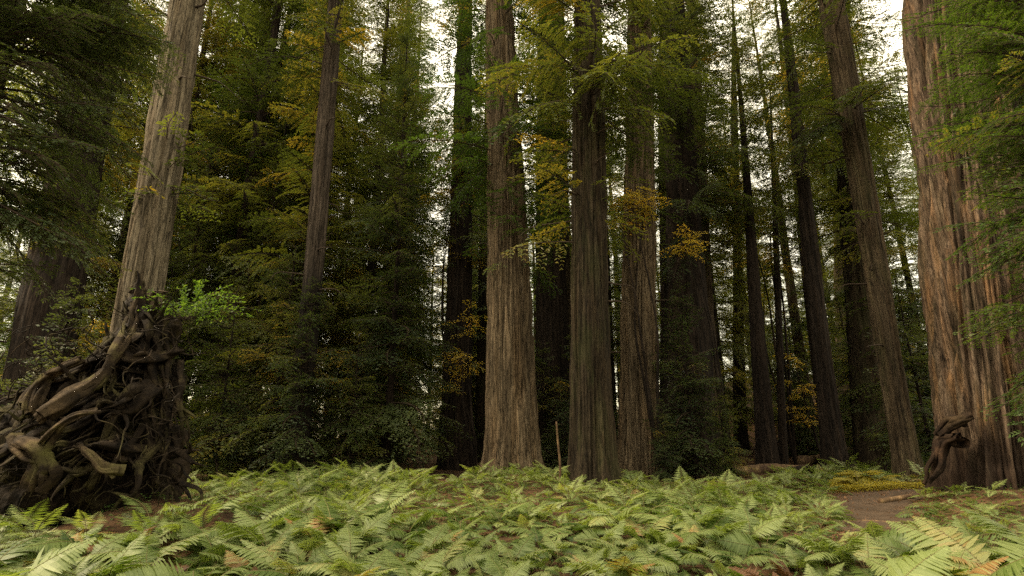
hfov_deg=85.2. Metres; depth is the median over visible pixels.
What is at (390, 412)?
young redwood
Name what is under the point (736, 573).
fern
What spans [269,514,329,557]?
fern
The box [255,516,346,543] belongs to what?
fern
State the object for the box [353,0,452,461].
conifer tree
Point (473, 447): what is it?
vine maple
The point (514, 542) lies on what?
fern
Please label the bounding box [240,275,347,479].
young redwood
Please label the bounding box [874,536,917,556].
fern
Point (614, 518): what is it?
fern
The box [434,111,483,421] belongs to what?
conifer tree
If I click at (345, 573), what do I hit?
fern
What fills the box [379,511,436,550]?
fern
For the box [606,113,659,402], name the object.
conifer tree
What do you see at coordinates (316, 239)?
redwood tree
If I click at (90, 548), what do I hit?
withered fern
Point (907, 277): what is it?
conifer tree
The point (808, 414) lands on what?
vine maple
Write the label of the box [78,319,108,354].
vine maple
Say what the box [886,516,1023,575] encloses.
fern
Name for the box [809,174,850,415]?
redwood tree
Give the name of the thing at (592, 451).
redwood tree
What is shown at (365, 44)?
conifer tree
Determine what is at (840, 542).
fern
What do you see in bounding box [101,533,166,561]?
fern
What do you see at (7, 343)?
conifer tree
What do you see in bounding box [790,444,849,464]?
log
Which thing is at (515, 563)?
fern
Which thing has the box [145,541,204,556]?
fern
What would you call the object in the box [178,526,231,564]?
fern
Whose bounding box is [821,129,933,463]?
young redwood
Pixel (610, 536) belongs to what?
fern
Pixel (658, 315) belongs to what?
conifer tree
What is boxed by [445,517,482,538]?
fern
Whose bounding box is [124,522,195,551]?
fern
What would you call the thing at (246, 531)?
fern
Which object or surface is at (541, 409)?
young redwood
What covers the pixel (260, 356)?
young redwood
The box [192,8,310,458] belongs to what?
conifer tree
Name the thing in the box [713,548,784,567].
fern
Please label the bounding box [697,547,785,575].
fern
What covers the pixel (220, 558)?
fern
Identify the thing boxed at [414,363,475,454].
young conifer
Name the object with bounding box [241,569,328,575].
fern
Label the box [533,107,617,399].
conifer tree
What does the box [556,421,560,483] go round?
dead stem
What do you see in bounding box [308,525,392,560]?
fern
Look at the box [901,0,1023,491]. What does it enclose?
redwood tree
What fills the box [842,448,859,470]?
stump
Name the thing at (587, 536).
fern
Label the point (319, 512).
fern
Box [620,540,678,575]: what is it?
fern
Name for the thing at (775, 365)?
young conifer
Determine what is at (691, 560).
fern
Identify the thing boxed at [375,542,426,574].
fern
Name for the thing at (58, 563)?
fern
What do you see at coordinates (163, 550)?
fern
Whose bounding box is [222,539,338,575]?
fern
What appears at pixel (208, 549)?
fern
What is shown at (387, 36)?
conifer tree
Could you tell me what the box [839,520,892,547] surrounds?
fern
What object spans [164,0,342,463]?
conifer tree
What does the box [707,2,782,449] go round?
redwood tree
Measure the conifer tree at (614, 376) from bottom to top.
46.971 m
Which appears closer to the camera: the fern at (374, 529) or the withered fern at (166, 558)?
the withered fern at (166, 558)
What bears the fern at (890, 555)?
on the ground at (228, 516)
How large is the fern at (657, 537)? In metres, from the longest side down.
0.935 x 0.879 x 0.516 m
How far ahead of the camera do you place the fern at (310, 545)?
8.56 m
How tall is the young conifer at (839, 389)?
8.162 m
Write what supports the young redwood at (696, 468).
on the ground at (228, 516)
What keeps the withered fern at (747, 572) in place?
on the ground at (228, 516)
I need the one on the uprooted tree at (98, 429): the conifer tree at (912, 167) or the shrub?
the shrub
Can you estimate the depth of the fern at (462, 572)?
6.86 m
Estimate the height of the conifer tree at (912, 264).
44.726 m
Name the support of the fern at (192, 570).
on the ground at (228, 516)
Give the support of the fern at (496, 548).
on the ground at (228, 516)
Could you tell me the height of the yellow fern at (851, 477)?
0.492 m
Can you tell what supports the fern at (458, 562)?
on the ground at (228, 516)
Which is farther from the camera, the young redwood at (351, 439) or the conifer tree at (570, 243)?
the conifer tree at (570, 243)
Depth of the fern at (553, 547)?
8.64 m
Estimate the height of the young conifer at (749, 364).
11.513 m
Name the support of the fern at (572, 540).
on the ground at (228, 516)
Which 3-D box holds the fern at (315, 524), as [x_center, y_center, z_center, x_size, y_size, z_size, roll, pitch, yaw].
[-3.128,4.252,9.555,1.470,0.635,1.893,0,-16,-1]
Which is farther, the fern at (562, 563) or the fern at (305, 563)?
the fern at (562, 563)
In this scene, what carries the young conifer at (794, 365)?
on the ground at (228, 516)
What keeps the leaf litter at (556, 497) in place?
on the ground at (228, 516)
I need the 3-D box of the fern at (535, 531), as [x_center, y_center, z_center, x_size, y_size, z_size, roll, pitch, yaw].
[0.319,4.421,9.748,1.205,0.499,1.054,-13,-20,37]
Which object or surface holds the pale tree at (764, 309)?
on the ground at (228, 516)
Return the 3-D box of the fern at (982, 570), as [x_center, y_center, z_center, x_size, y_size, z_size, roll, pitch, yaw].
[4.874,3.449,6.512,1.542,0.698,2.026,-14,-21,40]
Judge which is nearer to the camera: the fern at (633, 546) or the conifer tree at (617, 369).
the fern at (633, 546)
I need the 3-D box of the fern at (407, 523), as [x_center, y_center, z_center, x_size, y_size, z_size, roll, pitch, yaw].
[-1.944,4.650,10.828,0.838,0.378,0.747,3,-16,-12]
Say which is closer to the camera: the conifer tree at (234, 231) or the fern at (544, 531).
the fern at (544, 531)
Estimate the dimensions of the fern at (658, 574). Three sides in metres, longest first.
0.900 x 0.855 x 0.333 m
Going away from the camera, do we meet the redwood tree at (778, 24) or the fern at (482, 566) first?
the fern at (482, 566)
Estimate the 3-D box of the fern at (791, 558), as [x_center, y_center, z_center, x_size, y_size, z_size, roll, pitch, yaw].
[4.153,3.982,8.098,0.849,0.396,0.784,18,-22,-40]
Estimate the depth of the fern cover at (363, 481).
13.85 m
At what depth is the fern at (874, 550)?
8.00 m
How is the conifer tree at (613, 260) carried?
on the ground at (228, 516)
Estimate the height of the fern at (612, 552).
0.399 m
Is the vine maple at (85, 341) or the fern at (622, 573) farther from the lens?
the vine maple at (85, 341)
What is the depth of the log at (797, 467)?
24.34 m
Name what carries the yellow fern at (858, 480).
on the ground at (228, 516)
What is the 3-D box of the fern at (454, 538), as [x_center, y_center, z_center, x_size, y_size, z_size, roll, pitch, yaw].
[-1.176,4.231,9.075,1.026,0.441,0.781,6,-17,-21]
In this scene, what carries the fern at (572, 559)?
on the ground at (228, 516)
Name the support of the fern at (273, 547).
on the ground at (228, 516)
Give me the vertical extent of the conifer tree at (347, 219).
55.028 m
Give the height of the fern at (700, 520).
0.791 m
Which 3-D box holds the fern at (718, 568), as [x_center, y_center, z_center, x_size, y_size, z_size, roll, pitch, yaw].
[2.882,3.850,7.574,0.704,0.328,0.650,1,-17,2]
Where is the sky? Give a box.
[0,0,926,421]
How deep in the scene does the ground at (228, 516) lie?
12.68 m
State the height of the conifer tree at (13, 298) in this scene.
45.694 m
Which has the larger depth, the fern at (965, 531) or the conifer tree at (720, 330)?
the conifer tree at (720, 330)
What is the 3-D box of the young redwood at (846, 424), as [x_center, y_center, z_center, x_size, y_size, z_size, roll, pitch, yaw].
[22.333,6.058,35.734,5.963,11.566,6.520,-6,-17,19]
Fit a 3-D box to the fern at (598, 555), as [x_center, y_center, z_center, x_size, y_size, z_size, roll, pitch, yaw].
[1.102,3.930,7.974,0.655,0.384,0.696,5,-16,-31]
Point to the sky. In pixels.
(896, 5)
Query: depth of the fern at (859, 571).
7.55 m
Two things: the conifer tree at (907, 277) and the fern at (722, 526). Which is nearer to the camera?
the fern at (722, 526)
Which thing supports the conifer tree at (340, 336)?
on the ground at (228, 516)
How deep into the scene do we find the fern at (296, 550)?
7.96 m
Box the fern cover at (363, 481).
[0,453,1023,550]
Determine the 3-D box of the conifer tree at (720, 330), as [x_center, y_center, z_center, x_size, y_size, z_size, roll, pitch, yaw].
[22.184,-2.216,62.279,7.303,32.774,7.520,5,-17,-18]
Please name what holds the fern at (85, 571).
on the ground at (228, 516)
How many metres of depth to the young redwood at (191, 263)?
33.63 m
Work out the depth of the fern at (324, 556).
7.11 m
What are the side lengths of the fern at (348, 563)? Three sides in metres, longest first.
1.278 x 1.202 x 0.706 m
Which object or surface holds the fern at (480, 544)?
on the ground at (228, 516)
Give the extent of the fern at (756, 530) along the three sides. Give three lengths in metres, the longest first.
1.314 x 1.236 x 0.726 m
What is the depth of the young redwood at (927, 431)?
23.97 m
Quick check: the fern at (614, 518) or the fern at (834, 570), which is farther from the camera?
the fern at (614, 518)
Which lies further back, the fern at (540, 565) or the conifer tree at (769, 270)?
the conifer tree at (769, 270)
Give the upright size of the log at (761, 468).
0.577 m
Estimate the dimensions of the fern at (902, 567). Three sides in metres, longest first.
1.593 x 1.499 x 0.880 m
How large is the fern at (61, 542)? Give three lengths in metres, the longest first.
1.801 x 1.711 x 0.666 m
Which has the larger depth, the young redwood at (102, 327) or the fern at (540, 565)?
the young redwood at (102, 327)
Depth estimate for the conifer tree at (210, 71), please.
43.72 m
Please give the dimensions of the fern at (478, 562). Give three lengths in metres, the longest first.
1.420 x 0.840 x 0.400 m
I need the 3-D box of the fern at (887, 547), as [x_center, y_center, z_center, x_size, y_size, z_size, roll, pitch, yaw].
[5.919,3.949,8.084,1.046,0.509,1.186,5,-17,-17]
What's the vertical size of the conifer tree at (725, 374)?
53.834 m
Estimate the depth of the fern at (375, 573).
6.10 m
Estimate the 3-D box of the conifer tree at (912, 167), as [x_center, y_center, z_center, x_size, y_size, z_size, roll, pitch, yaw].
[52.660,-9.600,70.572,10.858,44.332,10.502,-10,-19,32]
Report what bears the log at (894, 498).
on the ground at (228, 516)
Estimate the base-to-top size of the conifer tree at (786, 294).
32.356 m
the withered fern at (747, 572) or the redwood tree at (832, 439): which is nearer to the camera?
the withered fern at (747, 572)
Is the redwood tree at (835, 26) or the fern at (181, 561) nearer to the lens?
the fern at (181, 561)
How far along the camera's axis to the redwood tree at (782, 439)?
35.41 m
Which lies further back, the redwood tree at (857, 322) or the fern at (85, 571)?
the redwood tree at (857, 322)
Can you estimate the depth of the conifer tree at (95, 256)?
54.97 m
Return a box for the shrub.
[130,279,262,324]
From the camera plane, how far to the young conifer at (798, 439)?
39.66 m
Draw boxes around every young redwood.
[0,113,115,381]
[0,276,102,405]
[71,277,179,360]
[162,103,236,468]
[174,284,274,480]
[187,115,301,473]
[191,242,344,477]
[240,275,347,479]
[290,29,473,474]
[298,326,389,476]
[373,363,413,465]
[534,340,568,472]
[543,325,617,468]
[642,280,739,479]
[647,399,688,482]
[699,379,756,480]
[768,318,819,454]
[813,296,852,460]
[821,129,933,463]
[855,270,934,472]
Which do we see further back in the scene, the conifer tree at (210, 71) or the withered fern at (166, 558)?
the conifer tree at (210, 71)
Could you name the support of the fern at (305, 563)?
on the ground at (228, 516)
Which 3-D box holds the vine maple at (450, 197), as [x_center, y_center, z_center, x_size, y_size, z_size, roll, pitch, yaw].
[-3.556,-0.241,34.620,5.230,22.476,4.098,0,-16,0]
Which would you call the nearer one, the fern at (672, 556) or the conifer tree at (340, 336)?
the fern at (672, 556)
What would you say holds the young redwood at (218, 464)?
on the ground at (228, 516)
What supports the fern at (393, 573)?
on the ground at (228, 516)
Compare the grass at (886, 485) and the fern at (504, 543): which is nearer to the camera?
the fern at (504, 543)
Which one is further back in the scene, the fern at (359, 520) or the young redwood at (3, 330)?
the young redwood at (3, 330)
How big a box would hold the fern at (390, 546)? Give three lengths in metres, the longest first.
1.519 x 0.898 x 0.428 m
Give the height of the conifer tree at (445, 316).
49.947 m
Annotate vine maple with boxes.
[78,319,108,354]
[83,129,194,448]
[323,216,368,461]
[416,120,487,469]
[432,300,487,473]
[607,186,671,478]
[657,224,734,474]
[708,37,831,464]
[772,353,848,458]
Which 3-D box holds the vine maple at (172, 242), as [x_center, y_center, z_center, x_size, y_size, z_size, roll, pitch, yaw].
[-23.462,-0.087,34.518,9.803,22.127,3.271,2,-16,-7]
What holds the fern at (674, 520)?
on the ground at (228, 516)
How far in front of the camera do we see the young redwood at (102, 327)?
23.83 m
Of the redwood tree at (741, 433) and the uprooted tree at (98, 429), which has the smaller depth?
the uprooted tree at (98, 429)
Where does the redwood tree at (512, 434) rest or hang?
on the ground at (228, 516)
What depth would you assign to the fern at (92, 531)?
9.00 m
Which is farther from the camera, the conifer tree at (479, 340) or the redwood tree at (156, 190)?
the conifer tree at (479, 340)
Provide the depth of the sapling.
13.25 m
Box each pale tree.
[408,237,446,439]
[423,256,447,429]
[723,237,795,380]
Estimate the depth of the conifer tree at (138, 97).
37.91 m
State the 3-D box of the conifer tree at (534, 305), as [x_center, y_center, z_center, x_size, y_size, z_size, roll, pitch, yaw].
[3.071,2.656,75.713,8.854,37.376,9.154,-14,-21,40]
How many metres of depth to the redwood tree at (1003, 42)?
9.96 m
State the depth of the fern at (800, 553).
8.37 m
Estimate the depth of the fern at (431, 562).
6.73 m
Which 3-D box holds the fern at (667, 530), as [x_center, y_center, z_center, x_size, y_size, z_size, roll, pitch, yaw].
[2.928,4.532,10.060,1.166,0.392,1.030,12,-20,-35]
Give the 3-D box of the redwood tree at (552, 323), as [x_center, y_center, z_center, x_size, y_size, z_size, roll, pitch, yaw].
[2.289,-13.996,37.298,9.004,50.625,8.922,12,-20,-35]
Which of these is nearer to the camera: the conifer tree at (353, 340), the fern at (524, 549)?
the fern at (524, 549)
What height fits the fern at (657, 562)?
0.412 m
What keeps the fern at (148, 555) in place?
on the ground at (228, 516)
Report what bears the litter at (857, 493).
on the path
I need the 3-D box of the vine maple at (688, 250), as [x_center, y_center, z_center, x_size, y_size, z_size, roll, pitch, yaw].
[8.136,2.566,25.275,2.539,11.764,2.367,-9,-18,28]
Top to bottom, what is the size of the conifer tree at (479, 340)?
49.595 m
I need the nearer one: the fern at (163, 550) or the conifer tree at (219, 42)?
the fern at (163, 550)
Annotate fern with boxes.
[0,532,54,571]
[0,537,95,575]
[0,550,87,570]
[0,562,69,575]
[7,530,143,559]
[9,531,146,575]
[19,533,149,569]
[22,548,154,575]
[25,547,111,571]
[68,529,216,567]
[71,554,90,575]
[77,524,102,553]
[82,526,156,563]
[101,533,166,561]
[109,539,184,556]
[116,557,262,575]
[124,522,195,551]
[131,551,184,568]
[141,541,234,575]
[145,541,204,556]
[151,551,188,573]
[174,515,271,571]
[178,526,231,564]
[184,533,263,565]
[186,513,301,555]
[197,537,301,575]
[198,523,270,564]
[198,552,250,575]
[210,508,317,570]
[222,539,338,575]
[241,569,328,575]
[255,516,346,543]
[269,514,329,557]
[284,513,362,559]
[284,541,340,575]
[285,536,346,561]
[295,537,397,575]
[297,522,363,535]
[297,558,361,575]
[298,550,364,575]
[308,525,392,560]
[310,497,384,552]
[318,510,392,560]
[319,564,356,575]
[326,500,423,545]
[347,566,397,575]
[361,529,438,556]
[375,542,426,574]
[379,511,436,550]
[384,549,444,575]
[384,569,419,575]
[391,517,431,530]
[392,523,474,566]
[406,533,489,575]
[408,530,464,559]
[421,566,470,575]
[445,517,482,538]
[449,527,498,553]
[460,531,495,557]
[461,548,512,575]
[467,544,501,566]
[467,550,520,575]
[471,537,510,546]
[476,523,510,537]
[479,560,531,575]
[485,553,529,575]
[492,537,529,557]
[495,534,551,567]
[498,525,573,548]
[506,514,553,535]
[513,535,577,565]
[513,550,572,570]
[521,557,558,573]
[530,561,575,575]
[533,522,582,535]
[551,525,606,540]
[553,538,569,558]
[560,535,601,552]
[561,548,620,564]
[562,544,606,571]
[564,554,654,575]
[564,555,609,572]
[566,500,654,538]
[573,522,629,551]
[574,528,626,547]
[584,545,624,565]
[591,538,658,559]
[591,559,658,575]
[591,568,629,575]
[604,548,672,575]
[606,515,681,555]
[613,534,660,551]
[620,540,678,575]
[630,512,699,537]
[630,528,681,557]
[636,541,708,561]
[644,529,701,550]
[647,572,668,575]
[649,542,709,574]
[659,505,745,546]
[669,570,689,575]
[672,509,747,547]
[672,523,727,564]
[675,548,746,570]
[679,519,749,562]
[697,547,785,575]
[701,558,736,575]
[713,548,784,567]
[717,529,811,557]
[721,502,802,556]
[728,566,760,575]
[728,569,743,575]
[762,544,829,573]
[769,554,792,575]
[786,530,855,570]
[786,534,882,575]
[794,548,828,561]
[803,564,820,575]
[808,559,843,575]
[813,532,914,575]
[822,470,874,487]
[828,472,862,482]
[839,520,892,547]
[845,564,874,575]
[856,537,933,556]
[859,470,902,482]
[864,549,1008,575]
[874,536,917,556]
[875,527,991,550]
[881,552,911,558]
[882,545,951,575]
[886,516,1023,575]
[897,555,1023,575]
[920,546,963,572]
[947,516,1023,564]
[953,504,1023,568]
[979,548,1021,556]
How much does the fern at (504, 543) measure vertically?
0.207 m
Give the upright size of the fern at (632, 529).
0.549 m
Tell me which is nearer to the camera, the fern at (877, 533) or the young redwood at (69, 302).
the fern at (877, 533)
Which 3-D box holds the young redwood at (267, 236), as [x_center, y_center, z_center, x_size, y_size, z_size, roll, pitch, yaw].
[-14.302,0.029,32.305,6.737,22.893,6.837,15,-22,-42]
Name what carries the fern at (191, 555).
on the ground at (228, 516)
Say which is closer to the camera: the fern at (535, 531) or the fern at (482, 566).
the fern at (482, 566)
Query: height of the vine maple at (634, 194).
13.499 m
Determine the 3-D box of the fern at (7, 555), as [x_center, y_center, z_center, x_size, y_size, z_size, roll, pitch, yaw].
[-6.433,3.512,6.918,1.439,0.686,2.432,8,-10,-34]
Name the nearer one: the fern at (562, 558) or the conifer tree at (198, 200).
the fern at (562, 558)
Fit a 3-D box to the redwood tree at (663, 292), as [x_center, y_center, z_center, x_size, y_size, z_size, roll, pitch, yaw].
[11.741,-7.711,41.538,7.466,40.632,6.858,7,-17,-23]
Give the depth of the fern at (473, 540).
9.67 m
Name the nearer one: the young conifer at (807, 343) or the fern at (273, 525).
the fern at (273, 525)
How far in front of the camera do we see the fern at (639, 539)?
9.12 m
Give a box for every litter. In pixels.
[28,468,1021,575]
[808,486,945,558]
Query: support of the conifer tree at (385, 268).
on the ground at (228, 516)
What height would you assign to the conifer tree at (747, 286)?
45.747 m
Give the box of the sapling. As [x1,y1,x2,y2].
[193,280,209,302]
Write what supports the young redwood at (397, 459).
on the ground at (228, 516)
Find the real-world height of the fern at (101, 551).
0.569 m
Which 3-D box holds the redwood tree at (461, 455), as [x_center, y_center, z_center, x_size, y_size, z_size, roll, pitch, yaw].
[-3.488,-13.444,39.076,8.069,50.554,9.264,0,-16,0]
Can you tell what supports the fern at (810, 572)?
on the ground at (228, 516)
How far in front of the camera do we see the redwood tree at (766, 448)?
31.44 m
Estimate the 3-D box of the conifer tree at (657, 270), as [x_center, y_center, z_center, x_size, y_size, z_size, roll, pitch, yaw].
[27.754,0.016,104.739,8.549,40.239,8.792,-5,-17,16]
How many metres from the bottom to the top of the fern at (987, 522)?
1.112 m
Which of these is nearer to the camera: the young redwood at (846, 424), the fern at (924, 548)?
the fern at (924, 548)
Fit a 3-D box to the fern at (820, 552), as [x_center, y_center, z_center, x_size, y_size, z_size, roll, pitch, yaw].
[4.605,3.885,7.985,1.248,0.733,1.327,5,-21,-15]
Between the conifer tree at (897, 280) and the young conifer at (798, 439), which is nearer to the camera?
the young conifer at (798, 439)
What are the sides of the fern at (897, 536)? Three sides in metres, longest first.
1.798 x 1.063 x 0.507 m
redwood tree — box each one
[0,0,186,310]
[0,0,210,406]
[109,0,293,333]
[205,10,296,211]
[235,0,390,471]
[388,0,613,475]
[401,0,487,469]
[473,0,712,486]
[475,2,621,471]
[522,11,616,348]
[565,0,737,478]
[569,0,787,474]
[613,0,667,460]
[656,0,780,443]
[701,0,799,464]
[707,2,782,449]
[725,0,888,466]
[734,87,804,464]
[745,0,924,480]
[751,0,838,463]
[760,0,918,470]
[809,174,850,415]
[892,0,1023,446]
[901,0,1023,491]
[1001,0,1023,197]
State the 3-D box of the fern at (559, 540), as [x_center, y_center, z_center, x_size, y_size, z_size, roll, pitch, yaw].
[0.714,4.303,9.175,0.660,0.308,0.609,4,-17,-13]
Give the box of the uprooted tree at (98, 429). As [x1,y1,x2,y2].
[0,271,206,532]
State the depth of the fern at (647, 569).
7.57 m
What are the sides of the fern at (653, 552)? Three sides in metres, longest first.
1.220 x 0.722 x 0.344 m
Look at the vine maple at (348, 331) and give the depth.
31.42 m
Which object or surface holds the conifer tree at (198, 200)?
on the ground at (228, 516)
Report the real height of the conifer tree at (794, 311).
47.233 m
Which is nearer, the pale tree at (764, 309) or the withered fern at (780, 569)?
the withered fern at (780, 569)
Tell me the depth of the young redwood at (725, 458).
22.92 m
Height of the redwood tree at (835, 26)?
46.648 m
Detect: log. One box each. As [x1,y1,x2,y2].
[728,463,806,475]
[787,465,836,472]
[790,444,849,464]
[878,494,913,502]
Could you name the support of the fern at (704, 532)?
on the ground at (228, 516)
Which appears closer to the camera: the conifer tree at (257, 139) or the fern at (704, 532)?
the fern at (704, 532)
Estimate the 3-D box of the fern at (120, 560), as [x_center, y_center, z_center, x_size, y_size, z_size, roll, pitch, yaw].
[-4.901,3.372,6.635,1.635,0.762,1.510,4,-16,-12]
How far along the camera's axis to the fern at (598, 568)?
6.82 m
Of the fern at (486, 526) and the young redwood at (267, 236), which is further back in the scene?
the young redwood at (267, 236)
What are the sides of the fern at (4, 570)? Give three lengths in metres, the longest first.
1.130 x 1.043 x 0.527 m
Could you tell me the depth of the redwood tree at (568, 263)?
37.76 m
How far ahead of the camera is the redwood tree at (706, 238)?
34.89 m
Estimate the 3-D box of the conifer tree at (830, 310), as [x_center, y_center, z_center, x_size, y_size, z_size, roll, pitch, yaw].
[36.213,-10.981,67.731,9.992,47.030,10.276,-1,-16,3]
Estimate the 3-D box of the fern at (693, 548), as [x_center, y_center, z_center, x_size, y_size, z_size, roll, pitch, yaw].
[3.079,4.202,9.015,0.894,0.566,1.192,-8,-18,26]
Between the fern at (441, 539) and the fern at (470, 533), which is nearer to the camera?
the fern at (441, 539)
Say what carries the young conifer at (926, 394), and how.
on the ground at (228, 516)
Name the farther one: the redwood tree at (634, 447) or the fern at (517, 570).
the redwood tree at (634, 447)
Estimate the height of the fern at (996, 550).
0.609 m
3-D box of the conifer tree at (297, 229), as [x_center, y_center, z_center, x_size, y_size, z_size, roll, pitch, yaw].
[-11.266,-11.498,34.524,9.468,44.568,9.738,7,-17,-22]
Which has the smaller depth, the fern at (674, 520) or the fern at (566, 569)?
the fern at (566, 569)
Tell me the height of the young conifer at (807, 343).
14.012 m
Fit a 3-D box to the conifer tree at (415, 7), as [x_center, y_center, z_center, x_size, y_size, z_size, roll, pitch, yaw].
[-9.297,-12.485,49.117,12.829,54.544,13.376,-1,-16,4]
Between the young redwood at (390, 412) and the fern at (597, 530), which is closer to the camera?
the fern at (597, 530)
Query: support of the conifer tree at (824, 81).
on the ground at (228, 516)
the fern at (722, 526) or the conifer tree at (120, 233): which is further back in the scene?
the conifer tree at (120, 233)
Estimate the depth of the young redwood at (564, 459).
26.94 m
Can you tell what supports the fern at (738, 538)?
on the ground at (228, 516)
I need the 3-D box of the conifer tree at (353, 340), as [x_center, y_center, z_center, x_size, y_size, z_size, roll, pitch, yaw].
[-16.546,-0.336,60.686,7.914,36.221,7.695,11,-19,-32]
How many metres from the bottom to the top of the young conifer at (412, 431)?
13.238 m
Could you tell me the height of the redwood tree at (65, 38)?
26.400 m
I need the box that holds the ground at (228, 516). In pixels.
[0,378,1023,575]
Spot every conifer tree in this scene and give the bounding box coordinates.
[0,0,167,349]
[0,68,35,348]
[0,86,138,378]
[0,160,41,360]
[0,250,26,354]
[7,0,168,209]
[76,0,187,356]
[95,0,280,445]
[126,0,255,285]
[163,0,333,470]
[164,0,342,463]
[167,4,232,376]
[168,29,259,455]
[189,3,396,457]
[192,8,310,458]
[202,0,390,459]
[268,1,374,366]
[280,0,441,464]
[315,0,472,461]
[315,13,377,461]
[318,155,368,450]
[320,0,445,448]
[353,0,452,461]
[403,139,440,445]
[415,0,535,461]
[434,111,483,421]
[435,134,478,406]
[526,185,535,345]
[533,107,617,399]
[569,10,659,438]
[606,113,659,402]
[607,87,659,371]
[614,252,659,393]
[655,2,806,453]
[656,218,659,332]
[710,226,751,410]
[711,259,732,366]
[715,119,785,377]
[730,0,847,432]
[732,175,791,344]
[765,0,907,227]
[779,243,799,340]
[780,32,835,369]
[801,0,931,439]
[850,9,933,429]
[886,65,921,305]
[888,209,916,356]
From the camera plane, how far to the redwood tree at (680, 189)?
31.00 m
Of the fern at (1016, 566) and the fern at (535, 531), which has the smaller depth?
the fern at (1016, 566)
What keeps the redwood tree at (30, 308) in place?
on the ground at (228, 516)
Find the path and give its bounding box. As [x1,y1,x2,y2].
[827,488,924,538]
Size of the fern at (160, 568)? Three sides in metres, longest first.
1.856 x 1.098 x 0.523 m
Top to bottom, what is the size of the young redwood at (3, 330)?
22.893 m
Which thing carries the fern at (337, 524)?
on the ground at (228, 516)
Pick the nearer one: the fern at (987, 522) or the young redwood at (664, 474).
the fern at (987, 522)
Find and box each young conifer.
[225,294,335,466]
[403,380,430,456]
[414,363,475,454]
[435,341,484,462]
[745,324,777,417]
[766,315,798,399]
[771,317,811,389]
[772,355,818,456]
[787,294,832,382]
[805,367,852,447]
[904,279,932,456]
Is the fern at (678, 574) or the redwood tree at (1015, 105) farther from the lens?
the redwood tree at (1015, 105)
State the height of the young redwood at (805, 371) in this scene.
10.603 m
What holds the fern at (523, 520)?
on the ground at (228, 516)
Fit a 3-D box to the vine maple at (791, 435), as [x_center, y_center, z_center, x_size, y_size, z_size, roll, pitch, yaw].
[19.227,-3.318,37.676,12.057,29.701,6.693,3,-16,-10]
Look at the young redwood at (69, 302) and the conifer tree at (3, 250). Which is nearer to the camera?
the young redwood at (69, 302)
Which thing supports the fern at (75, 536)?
on the ground at (228, 516)
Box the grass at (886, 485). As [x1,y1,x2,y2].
[829,480,924,492]
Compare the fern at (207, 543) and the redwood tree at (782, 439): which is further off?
the redwood tree at (782, 439)
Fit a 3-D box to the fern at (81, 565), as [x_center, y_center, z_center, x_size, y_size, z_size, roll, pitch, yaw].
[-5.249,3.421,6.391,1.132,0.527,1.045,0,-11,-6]
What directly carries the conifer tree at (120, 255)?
on the ground at (228, 516)
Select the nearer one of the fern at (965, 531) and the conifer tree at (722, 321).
the fern at (965, 531)
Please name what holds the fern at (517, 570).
on the ground at (228, 516)
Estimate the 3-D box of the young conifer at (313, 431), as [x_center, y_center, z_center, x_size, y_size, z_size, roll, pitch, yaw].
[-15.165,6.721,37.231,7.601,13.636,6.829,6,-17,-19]
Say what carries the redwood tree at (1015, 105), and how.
on the ground at (228, 516)
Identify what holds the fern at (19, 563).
on the ground at (228, 516)
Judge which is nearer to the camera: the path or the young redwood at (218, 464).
the path
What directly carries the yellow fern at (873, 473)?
on the ground at (228, 516)

